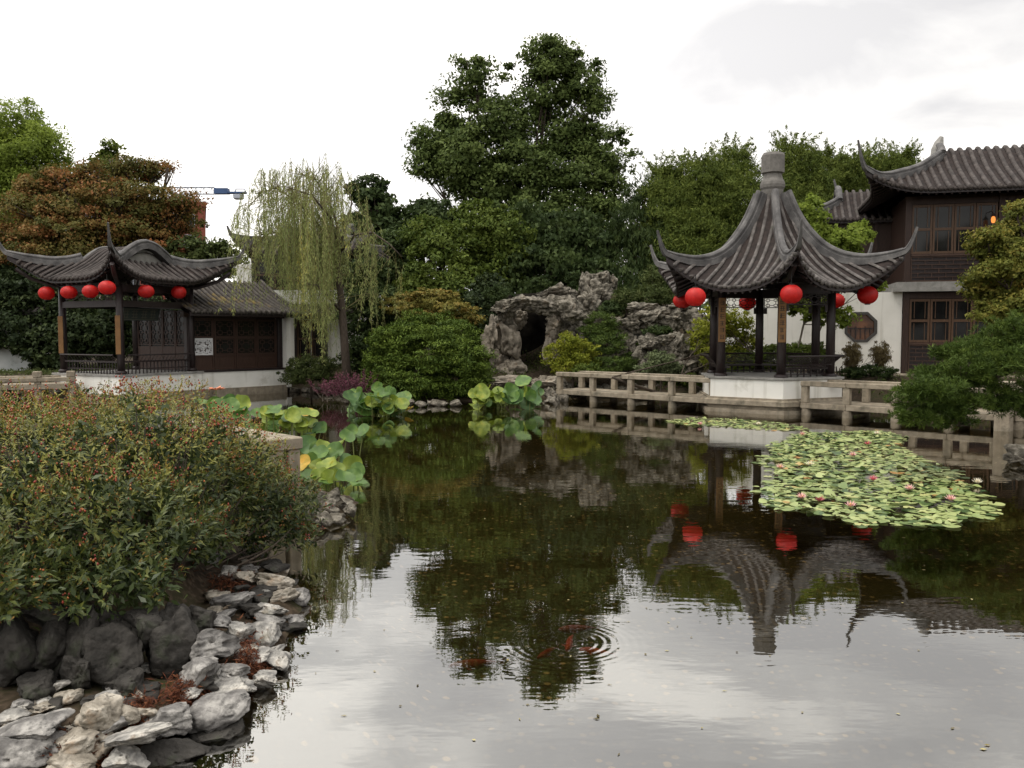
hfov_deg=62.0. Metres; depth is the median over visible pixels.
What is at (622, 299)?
olive conifer
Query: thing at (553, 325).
rockery rock
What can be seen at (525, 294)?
cave rock
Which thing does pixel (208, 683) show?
filler stone
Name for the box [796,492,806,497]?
water lily
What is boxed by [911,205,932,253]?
window
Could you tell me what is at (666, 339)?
rockery rock
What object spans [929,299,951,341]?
window
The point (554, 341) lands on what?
rockery rock
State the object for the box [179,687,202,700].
ledge rock
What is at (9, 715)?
filler stone
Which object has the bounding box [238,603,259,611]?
filler stone
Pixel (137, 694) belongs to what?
filler stone
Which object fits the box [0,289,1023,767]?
ground
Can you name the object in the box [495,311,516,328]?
rockery rock
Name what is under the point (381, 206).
broadleaf tree
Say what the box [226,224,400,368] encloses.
white hall
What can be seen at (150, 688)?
filler stone
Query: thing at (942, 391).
leaning pine
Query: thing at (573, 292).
rockery rock
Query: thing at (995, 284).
japanese maple
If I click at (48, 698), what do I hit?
filler stone
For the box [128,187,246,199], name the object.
tower crane
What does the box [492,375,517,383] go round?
rockery rock
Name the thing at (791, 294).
paper lantern
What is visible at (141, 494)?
berry bush
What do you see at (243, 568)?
filler stone
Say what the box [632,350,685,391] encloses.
silvery bush
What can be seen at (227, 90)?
sky
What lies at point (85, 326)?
dark evergreen
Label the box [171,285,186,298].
paper lantern
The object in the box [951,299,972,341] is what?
window
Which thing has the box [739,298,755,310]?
paper lantern
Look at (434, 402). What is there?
edging stone
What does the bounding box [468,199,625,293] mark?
evergreen tree
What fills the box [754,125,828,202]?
bamboo clump
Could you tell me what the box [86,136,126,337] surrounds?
conifer tree
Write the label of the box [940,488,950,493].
lily pad
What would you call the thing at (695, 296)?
paper lantern
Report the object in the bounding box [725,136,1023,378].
two storey hall
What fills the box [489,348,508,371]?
rockery rock
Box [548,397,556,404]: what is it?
edging stone
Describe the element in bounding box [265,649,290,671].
ledge rock
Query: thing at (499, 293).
fern tuft
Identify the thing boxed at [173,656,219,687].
ledge rock
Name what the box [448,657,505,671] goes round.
koi
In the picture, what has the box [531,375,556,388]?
rockery rock
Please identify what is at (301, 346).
window
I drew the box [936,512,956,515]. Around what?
lily pad
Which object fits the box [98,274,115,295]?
paper lantern
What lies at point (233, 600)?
ledge rock
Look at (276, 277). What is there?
window
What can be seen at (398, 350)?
rounded shrub
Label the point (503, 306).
rockery rock
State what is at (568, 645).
koi
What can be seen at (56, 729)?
filler stone
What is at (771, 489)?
lily pad
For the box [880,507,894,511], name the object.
lily pad
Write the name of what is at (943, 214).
window
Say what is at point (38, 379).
stone railing
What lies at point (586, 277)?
rockery rock
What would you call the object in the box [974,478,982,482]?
water lily
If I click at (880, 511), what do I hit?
lily pad
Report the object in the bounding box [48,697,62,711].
filler stone
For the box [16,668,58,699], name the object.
bank stone
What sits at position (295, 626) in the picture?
filler stone
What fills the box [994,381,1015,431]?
stone post
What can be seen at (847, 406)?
stone footbridge
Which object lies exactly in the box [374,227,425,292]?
conifer tree
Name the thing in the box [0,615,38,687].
bank stone
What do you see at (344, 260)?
window
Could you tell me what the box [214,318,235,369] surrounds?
lattice door
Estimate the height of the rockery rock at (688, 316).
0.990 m
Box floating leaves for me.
[336,437,988,755]
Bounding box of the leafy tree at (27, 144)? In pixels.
[0,96,79,255]
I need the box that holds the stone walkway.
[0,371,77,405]
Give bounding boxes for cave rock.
[507,293,542,298]
[519,312,547,354]
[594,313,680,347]
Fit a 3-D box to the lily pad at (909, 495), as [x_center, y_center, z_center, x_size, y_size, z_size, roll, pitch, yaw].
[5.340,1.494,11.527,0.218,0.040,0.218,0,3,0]
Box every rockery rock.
[480,314,500,360]
[488,299,510,312]
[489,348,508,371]
[490,382,504,387]
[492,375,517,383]
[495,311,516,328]
[495,356,527,374]
[500,320,521,358]
[508,294,531,311]
[514,309,527,330]
[521,295,559,315]
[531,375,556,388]
[535,282,575,298]
[542,336,556,369]
[543,386,556,397]
[545,315,561,339]
[545,316,576,336]
[547,294,577,303]
[553,332,565,360]
[554,377,568,389]
[556,297,586,323]
[564,286,578,298]
[569,321,589,338]
[577,291,601,312]
[578,271,593,294]
[584,309,606,324]
[587,279,612,304]
[594,271,609,283]
[603,342,623,370]
[607,272,617,294]
[611,316,631,336]
[617,333,638,356]
[619,312,646,334]
[626,302,659,314]
[631,345,652,370]
[636,332,662,349]
[638,307,671,327]
[654,333,676,344]
[660,303,699,311]
[660,306,683,331]
[664,331,692,360]
[678,357,697,373]
[680,307,707,333]
[687,336,702,356]
[692,353,704,374]
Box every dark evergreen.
[0,251,57,355]
[16,288,132,370]
[97,295,170,356]
[331,246,408,377]
[448,270,512,361]
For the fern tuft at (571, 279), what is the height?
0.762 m
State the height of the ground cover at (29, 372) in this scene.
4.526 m
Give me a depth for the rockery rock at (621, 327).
31.42 m
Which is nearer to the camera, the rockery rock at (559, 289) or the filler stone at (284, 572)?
the filler stone at (284, 572)
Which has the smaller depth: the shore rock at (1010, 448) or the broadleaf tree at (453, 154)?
the shore rock at (1010, 448)
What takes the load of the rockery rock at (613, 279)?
on the rockery rock at (602, 277)
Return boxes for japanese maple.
[0,152,213,366]
[955,199,1023,324]
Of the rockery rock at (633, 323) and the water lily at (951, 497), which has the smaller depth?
the water lily at (951, 497)
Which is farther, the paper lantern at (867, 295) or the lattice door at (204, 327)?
the lattice door at (204, 327)
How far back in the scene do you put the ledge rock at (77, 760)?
4.19 m
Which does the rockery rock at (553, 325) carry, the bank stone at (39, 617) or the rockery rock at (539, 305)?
the rockery rock at (539, 305)
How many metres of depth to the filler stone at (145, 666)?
5.28 m
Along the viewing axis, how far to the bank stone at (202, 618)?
5.54 m
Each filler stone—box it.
[0,708,31,725]
[11,698,33,707]
[16,699,33,709]
[25,704,38,710]
[29,701,55,713]
[36,696,51,703]
[46,765,74,767]
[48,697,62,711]
[50,730,66,740]
[53,680,71,691]
[53,688,83,704]
[55,724,68,731]
[80,694,95,706]
[91,730,113,759]
[94,690,123,697]
[97,716,129,734]
[101,680,114,690]
[123,697,137,707]
[132,689,142,701]
[137,684,159,704]
[137,708,157,717]
[139,681,161,691]
[141,662,150,672]
[198,676,218,690]
[204,553,222,563]
[204,591,230,601]
[207,605,222,612]
[213,668,222,679]
[217,609,237,616]
[225,584,251,592]
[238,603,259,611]
[239,644,257,651]
[240,566,257,572]
[242,564,253,567]
[244,607,262,618]
[249,584,277,591]
[252,589,272,602]
[259,558,282,567]
[262,562,290,572]
[270,644,284,650]
[276,622,290,631]
[279,569,289,575]
[286,622,308,632]
[288,614,303,622]
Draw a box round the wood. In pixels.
[83,281,707,355]
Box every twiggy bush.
[836,341,863,379]
[849,340,893,378]
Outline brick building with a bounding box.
[66,201,205,298]
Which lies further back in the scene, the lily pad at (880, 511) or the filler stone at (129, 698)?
the lily pad at (880, 511)
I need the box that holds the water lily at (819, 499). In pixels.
[813,495,824,500]
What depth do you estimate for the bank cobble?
30.17 m
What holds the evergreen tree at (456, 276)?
on the ground at (848, 669)
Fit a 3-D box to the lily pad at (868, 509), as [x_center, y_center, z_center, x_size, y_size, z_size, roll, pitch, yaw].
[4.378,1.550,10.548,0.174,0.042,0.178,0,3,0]
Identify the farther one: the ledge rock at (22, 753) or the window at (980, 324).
the window at (980, 324)
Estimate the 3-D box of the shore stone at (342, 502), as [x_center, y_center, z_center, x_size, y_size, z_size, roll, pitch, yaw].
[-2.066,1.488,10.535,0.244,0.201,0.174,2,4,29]
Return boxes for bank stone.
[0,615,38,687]
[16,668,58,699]
[21,602,76,626]
[33,618,70,669]
[53,604,99,678]
[60,655,93,689]
[71,606,122,624]
[81,619,143,684]
[113,667,143,697]
[123,605,162,649]
[145,601,198,679]
[189,605,217,631]
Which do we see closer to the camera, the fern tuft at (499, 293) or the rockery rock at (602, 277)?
the fern tuft at (499, 293)
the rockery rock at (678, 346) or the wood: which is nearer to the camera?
the rockery rock at (678, 346)
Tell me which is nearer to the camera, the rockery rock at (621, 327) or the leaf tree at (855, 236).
the leaf tree at (855, 236)
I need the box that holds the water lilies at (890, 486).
[666,417,995,498]
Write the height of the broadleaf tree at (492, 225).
7.373 m
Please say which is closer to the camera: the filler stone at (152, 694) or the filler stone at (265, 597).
the filler stone at (152, 694)
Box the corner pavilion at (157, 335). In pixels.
[0,222,247,404]
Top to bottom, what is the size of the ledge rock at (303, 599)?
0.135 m
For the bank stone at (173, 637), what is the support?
on the ground at (848, 669)
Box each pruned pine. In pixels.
[576,310,624,347]
[577,329,638,378]
[583,351,640,385]
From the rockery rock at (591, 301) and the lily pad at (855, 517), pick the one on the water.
the lily pad at (855, 517)
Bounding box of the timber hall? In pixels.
[149,279,301,396]
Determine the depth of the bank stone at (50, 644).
5.09 m
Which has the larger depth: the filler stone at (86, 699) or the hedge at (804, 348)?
the hedge at (804, 348)
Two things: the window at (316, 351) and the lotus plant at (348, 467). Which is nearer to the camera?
the lotus plant at (348, 467)
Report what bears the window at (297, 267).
in the white hall
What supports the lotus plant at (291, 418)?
in the water
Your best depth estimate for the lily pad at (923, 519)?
9.97 m
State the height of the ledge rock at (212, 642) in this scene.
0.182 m
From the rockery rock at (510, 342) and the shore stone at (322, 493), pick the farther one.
the rockery rock at (510, 342)
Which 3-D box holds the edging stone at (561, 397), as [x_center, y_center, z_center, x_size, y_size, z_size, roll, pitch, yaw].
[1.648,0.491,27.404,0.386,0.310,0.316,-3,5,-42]
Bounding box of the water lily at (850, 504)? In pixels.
[846,500,855,506]
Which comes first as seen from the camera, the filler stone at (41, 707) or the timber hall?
the filler stone at (41, 707)
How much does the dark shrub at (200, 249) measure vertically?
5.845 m
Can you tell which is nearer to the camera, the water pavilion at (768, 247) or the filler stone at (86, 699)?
the filler stone at (86, 699)
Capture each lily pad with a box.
[759,498,773,502]
[767,488,783,492]
[778,506,794,510]
[781,502,797,506]
[806,510,820,514]
[824,488,836,497]
[850,516,866,519]
[858,508,872,511]
[858,514,869,517]
[867,519,887,522]
[872,510,890,513]
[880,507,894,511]
[892,502,908,506]
[898,493,914,496]
[918,518,930,521]
[925,519,941,523]
[928,511,945,514]
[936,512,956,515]
[938,516,957,519]
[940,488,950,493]
[941,523,960,527]
[954,509,971,512]
[967,514,981,518]
[969,508,984,511]
[980,506,996,508]
[984,502,1004,505]
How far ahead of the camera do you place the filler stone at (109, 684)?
4.98 m
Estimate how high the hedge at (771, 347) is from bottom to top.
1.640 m
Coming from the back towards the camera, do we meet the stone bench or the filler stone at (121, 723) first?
the stone bench
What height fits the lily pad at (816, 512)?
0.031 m
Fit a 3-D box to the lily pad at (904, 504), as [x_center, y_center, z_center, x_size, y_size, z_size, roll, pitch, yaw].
[4.824,1.494,10.566,0.209,0.093,0.209,0,3,0]
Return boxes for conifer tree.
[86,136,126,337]
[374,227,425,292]
[386,192,466,259]
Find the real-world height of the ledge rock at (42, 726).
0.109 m
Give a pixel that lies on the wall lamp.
(993, 215)
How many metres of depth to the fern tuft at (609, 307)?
31.83 m
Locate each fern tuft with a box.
[480,284,515,303]
[524,275,551,290]
[564,270,581,288]
[571,362,601,378]
[597,300,624,316]
[640,324,672,335]
[663,371,702,387]
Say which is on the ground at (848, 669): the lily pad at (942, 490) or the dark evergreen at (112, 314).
the dark evergreen at (112, 314)
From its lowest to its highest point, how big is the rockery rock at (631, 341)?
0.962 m
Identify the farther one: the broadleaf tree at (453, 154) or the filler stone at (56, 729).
the broadleaf tree at (453, 154)
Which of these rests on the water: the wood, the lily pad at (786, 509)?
the lily pad at (786, 509)
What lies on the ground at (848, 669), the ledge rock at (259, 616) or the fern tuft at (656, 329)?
the ledge rock at (259, 616)
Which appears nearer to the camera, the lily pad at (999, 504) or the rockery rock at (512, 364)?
the lily pad at (999, 504)
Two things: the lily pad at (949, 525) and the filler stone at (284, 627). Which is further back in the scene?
the lily pad at (949, 525)
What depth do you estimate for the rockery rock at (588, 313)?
32.30 m
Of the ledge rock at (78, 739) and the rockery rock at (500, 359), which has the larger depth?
the rockery rock at (500, 359)
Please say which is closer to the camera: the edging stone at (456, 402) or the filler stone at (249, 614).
the filler stone at (249, 614)
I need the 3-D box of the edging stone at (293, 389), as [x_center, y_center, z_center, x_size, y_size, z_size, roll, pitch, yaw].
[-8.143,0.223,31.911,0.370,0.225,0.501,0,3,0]
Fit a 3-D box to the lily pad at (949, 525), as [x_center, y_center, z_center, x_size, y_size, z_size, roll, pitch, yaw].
[4.997,1.606,9.677,0.204,0.016,0.206,0,3,0]
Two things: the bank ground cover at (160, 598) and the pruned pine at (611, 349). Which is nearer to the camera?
the bank ground cover at (160, 598)
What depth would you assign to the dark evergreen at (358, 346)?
31.68 m
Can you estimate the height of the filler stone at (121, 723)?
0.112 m
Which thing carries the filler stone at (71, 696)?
on the ground at (848, 669)
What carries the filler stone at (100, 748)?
on the ground at (848, 669)
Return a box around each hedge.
[725,349,769,371]
[752,343,802,371]
[787,341,825,372]
[837,363,898,378]
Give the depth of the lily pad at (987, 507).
10.70 m
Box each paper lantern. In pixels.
[38,282,54,300]
[60,283,77,299]
[82,284,98,298]
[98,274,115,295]
[138,284,154,298]
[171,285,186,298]
[673,295,689,309]
[685,274,705,306]
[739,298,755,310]
[780,272,802,304]
[836,292,844,308]
[857,285,877,304]
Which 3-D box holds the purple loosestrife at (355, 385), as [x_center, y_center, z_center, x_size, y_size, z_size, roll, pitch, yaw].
[-4.962,0.015,27.365,1.338,1.029,0.729,1,4,17]
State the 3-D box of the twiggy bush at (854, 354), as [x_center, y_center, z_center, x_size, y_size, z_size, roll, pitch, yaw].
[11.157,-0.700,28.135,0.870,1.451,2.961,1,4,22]
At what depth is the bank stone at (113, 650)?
5.07 m
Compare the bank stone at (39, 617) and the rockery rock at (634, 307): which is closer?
the bank stone at (39, 617)
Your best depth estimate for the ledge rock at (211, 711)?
4.73 m
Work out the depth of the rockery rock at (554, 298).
31.57 m
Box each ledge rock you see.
[0,708,74,739]
[0,736,58,767]
[46,752,97,767]
[55,726,98,753]
[71,692,123,730]
[100,722,172,746]
[101,745,150,767]
[121,704,140,724]
[139,716,153,723]
[140,738,211,767]
[152,702,192,736]
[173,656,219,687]
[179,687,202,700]
[188,689,250,733]
[188,717,244,747]
[189,628,241,659]
[209,591,255,608]
[210,676,256,692]
[213,614,230,628]
[217,663,250,681]
[218,565,237,576]
[226,621,255,643]
[232,571,254,582]
[232,645,270,662]
[241,602,288,614]
[245,621,281,646]
[252,669,276,689]
[254,572,294,590]
[254,612,285,622]
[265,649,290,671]
[270,587,300,602]
[293,587,310,605]
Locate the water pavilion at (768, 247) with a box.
[650,151,918,414]
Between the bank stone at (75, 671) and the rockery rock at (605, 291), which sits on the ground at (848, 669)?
the bank stone at (75, 671)
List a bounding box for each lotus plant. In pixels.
[193,393,326,439]
[299,423,368,491]
[343,381,412,416]
[468,375,543,409]
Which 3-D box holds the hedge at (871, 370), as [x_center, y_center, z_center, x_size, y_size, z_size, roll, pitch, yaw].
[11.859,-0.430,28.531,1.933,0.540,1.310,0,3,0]
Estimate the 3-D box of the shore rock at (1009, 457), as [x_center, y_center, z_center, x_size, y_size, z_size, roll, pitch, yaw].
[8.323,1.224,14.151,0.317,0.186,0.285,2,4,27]
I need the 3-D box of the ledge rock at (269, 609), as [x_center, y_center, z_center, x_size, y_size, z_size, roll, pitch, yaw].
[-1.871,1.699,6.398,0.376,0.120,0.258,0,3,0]
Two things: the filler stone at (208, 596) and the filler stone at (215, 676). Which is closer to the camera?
the filler stone at (215, 676)
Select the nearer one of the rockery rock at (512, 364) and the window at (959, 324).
the window at (959, 324)
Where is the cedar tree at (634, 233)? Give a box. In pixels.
[601,172,678,293]
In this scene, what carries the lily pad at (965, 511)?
on the water
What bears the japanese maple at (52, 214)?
on the ground at (848, 669)
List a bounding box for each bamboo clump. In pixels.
[635,149,705,268]
[657,143,741,309]
[700,131,762,304]
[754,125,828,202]
[797,138,857,202]
[839,137,924,191]
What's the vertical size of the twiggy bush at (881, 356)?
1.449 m
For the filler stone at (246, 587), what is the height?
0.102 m
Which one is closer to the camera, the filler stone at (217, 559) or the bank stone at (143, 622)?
the bank stone at (143, 622)
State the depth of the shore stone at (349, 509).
10.04 m
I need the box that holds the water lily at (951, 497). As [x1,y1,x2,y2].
[944,494,955,499]
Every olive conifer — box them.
[608,287,639,317]
[628,263,674,305]
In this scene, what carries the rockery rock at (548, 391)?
on the ground at (848, 669)
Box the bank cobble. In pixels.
[602,383,610,388]
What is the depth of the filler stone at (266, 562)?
7.69 m
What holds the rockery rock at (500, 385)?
on the ground at (848, 669)
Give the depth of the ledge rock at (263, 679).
5.27 m
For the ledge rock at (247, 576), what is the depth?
7.03 m
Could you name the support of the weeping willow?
on the ground at (848, 669)
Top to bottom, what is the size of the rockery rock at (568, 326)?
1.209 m
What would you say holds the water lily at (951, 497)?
on the lily pad
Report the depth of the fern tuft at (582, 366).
29.18 m
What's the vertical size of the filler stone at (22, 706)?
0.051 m
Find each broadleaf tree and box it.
[339,173,402,244]
[401,31,642,274]
[447,197,541,285]
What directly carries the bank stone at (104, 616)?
on the bank stone at (75, 634)
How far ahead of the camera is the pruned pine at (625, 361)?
29.80 m
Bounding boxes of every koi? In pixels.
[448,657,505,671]
[537,644,558,659]
[558,624,600,633]
[562,629,573,651]
[579,647,617,656]
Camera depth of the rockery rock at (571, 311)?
30.98 m
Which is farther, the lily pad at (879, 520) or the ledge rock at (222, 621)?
the lily pad at (879, 520)
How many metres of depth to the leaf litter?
4.98 m
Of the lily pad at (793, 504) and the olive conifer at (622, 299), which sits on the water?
the lily pad at (793, 504)
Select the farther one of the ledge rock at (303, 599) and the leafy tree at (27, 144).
the leafy tree at (27, 144)
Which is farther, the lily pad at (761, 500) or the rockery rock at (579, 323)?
the rockery rock at (579, 323)
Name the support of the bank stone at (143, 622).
on the bank stone at (113, 650)
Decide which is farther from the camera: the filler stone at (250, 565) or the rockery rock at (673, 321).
the rockery rock at (673, 321)
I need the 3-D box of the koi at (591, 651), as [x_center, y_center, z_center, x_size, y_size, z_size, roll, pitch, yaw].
[0.624,1.928,6.140,0.280,0.055,0.095,0,3,4]
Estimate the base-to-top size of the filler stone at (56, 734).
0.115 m
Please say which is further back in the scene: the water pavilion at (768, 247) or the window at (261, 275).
the window at (261, 275)
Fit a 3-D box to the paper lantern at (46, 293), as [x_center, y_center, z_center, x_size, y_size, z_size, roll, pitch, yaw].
[-14.796,-3.034,27.067,0.490,0.761,0.481,0,3,0]
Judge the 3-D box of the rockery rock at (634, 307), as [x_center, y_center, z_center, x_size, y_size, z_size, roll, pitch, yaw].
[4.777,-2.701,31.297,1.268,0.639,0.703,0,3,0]
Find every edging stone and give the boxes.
[289,387,300,391]
[306,387,318,392]
[415,401,426,407]
[431,399,440,405]
[440,401,448,405]
[450,399,461,406]
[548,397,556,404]
[557,394,568,401]
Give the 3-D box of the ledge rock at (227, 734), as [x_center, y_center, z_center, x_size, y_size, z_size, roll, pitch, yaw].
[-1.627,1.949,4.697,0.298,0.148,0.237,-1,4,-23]
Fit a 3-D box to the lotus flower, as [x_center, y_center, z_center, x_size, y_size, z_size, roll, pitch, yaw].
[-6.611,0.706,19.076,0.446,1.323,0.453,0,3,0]
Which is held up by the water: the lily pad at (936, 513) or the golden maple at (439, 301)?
the lily pad at (936, 513)
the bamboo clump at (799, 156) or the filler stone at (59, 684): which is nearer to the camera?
the filler stone at (59, 684)
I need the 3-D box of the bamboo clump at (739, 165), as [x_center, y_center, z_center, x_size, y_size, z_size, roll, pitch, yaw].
[9.961,-6.530,38.718,3.947,10.034,4.202,0,3,0]
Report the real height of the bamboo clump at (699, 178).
9.106 m
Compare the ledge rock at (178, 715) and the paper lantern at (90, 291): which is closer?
the ledge rock at (178, 715)
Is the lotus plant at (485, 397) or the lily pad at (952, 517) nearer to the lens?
the lily pad at (952, 517)
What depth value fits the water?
14.41 m
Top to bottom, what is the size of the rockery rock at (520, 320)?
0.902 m
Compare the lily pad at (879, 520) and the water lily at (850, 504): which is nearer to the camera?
the lily pad at (879, 520)
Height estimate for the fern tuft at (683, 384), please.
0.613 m
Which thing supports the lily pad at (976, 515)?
on the water
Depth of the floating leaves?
5.25 m
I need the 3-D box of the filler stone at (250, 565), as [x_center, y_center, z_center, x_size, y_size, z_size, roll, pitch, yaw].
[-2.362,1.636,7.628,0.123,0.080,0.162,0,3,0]
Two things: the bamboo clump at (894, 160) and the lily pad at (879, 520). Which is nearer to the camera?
the lily pad at (879, 520)
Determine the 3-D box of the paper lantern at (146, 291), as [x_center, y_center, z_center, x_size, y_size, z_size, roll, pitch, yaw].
[-11.372,-2.963,26.471,0.477,0.632,0.481,0,3,0]
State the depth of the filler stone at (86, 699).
4.79 m
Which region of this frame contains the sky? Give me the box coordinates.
[0,0,1023,314]
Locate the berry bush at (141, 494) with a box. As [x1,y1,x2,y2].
[0,374,332,626]
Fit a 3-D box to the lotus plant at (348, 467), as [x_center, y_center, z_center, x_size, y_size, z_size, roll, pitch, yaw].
[-2.828,1.281,13.498,1.099,1.042,3.832,-1,3,-9]
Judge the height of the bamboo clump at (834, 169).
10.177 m
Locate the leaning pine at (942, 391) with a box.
[883,307,1023,431]
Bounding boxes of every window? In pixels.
[254,260,270,287]
[274,260,289,288]
[294,267,308,288]
[297,320,310,357]
[311,320,324,357]
[333,260,348,288]
[845,312,876,341]
[908,299,929,341]
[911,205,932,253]
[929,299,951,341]
[932,204,953,253]
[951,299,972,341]
[953,203,975,252]
[972,300,992,336]
[976,202,997,230]
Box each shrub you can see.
[163,234,249,279]
[276,353,341,393]
[359,308,498,401]
[539,330,602,387]
[612,304,773,391]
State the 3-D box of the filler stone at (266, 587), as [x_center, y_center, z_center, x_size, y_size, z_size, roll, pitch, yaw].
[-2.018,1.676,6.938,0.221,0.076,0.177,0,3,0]
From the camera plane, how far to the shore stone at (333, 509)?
10.08 m
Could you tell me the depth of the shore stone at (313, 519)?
9.82 m
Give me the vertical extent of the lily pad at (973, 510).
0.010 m
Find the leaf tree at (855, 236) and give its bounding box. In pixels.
[776,192,888,372]
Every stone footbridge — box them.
[556,371,709,407]
[800,379,1022,425]
[991,386,1023,429]
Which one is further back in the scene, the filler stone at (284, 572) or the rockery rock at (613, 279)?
the rockery rock at (613, 279)
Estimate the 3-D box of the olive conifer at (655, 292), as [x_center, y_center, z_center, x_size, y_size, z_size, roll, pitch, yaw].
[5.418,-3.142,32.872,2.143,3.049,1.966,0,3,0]
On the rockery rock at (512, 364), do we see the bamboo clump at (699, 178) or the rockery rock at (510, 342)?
the rockery rock at (510, 342)
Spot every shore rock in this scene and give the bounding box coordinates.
[1002,452,1023,462]
[1003,444,1023,453]
[1014,447,1023,464]
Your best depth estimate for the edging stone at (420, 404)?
25.31 m
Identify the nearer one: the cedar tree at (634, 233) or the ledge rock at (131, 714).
the ledge rock at (131, 714)
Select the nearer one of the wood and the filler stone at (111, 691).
the filler stone at (111, 691)
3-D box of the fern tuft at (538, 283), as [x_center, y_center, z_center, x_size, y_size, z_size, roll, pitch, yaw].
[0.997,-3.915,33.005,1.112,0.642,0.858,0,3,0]
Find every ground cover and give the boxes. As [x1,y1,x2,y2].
[0,304,1023,398]
[0,454,285,629]
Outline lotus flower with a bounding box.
[209,386,224,395]
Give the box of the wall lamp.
[987,211,995,222]
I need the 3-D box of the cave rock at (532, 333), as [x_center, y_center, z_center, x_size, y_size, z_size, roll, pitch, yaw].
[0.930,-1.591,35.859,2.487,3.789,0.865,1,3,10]
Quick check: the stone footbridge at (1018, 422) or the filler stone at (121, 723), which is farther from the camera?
the stone footbridge at (1018, 422)
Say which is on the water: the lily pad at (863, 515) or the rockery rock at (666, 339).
the lily pad at (863, 515)
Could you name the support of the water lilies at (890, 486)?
on the water
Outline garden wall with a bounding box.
[0,304,49,370]
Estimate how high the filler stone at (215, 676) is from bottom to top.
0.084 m
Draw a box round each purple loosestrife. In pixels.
[308,377,353,401]
[322,371,365,402]
[337,369,378,394]
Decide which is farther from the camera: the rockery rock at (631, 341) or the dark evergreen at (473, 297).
the dark evergreen at (473, 297)
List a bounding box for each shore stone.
[304,507,315,523]
[309,491,326,506]
[313,511,333,526]
[317,497,339,513]
[327,488,339,502]
[330,513,346,524]
[336,496,353,509]
[343,503,356,517]
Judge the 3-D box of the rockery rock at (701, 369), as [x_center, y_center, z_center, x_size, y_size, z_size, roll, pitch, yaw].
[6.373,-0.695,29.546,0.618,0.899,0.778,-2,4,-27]
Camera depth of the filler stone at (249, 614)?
6.28 m
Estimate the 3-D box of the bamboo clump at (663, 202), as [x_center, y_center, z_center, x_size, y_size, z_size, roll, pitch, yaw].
[7.182,-6.189,37.837,3.500,8.643,3.793,0,3,0]
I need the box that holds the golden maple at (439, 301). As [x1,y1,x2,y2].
[377,286,487,355]
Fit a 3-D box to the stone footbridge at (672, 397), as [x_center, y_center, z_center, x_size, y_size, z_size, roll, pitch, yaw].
[4.063,0.451,26.741,5.927,1.520,1.380,3,5,43]
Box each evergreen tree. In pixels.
[389,212,490,336]
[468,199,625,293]
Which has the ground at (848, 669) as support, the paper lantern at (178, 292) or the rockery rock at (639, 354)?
the rockery rock at (639, 354)
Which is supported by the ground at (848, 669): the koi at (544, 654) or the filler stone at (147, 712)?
the filler stone at (147, 712)
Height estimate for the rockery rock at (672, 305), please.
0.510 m
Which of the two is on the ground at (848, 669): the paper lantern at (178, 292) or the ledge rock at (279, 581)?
the ledge rock at (279, 581)
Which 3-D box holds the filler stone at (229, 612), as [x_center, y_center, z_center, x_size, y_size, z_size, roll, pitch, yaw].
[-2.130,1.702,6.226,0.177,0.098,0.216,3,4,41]
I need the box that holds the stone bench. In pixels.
[172,420,302,502]
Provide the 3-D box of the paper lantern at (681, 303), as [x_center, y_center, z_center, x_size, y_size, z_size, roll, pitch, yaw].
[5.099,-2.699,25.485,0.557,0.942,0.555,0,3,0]
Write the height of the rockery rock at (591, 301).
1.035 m
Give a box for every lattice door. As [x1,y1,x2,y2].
[194,318,214,369]
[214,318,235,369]
[235,319,256,368]
[256,319,276,367]
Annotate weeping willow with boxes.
[215,153,404,388]
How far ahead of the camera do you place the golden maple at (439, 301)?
30.70 m
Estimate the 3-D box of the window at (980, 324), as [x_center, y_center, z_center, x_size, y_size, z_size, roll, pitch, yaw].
[16.349,-2.201,29.546,0.660,1.520,0.050,1,4,15]
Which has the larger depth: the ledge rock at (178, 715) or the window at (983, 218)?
the window at (983, 218)
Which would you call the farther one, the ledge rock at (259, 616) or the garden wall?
the garden wall
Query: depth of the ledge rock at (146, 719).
4.62 m
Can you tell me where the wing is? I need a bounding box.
[803,186,924,292]
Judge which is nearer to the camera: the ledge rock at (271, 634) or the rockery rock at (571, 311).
the ledge rock at (271, 634)
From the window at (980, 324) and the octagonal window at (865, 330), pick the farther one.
the octagonal window at (865, 330)
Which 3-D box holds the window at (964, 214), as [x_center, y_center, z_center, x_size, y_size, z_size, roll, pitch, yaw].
[15.694,-5.395,29.532,0.660,1.700,0.050,1,4,15]
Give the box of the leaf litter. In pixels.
[42,561,273,767]
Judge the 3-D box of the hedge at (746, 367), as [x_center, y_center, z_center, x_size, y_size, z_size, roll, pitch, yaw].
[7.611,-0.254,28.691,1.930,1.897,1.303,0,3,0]
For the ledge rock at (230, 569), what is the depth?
7.15 m
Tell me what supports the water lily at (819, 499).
on the water
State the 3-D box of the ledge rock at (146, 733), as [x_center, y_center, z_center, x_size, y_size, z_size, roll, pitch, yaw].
[-1.934,1.797,4.380,0.326,0.113,0.274,-2,4,-33]
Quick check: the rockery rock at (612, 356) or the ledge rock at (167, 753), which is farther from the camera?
the rockery rock at (612, 356)
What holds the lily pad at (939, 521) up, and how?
on the water
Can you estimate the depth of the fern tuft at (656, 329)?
29.96 m

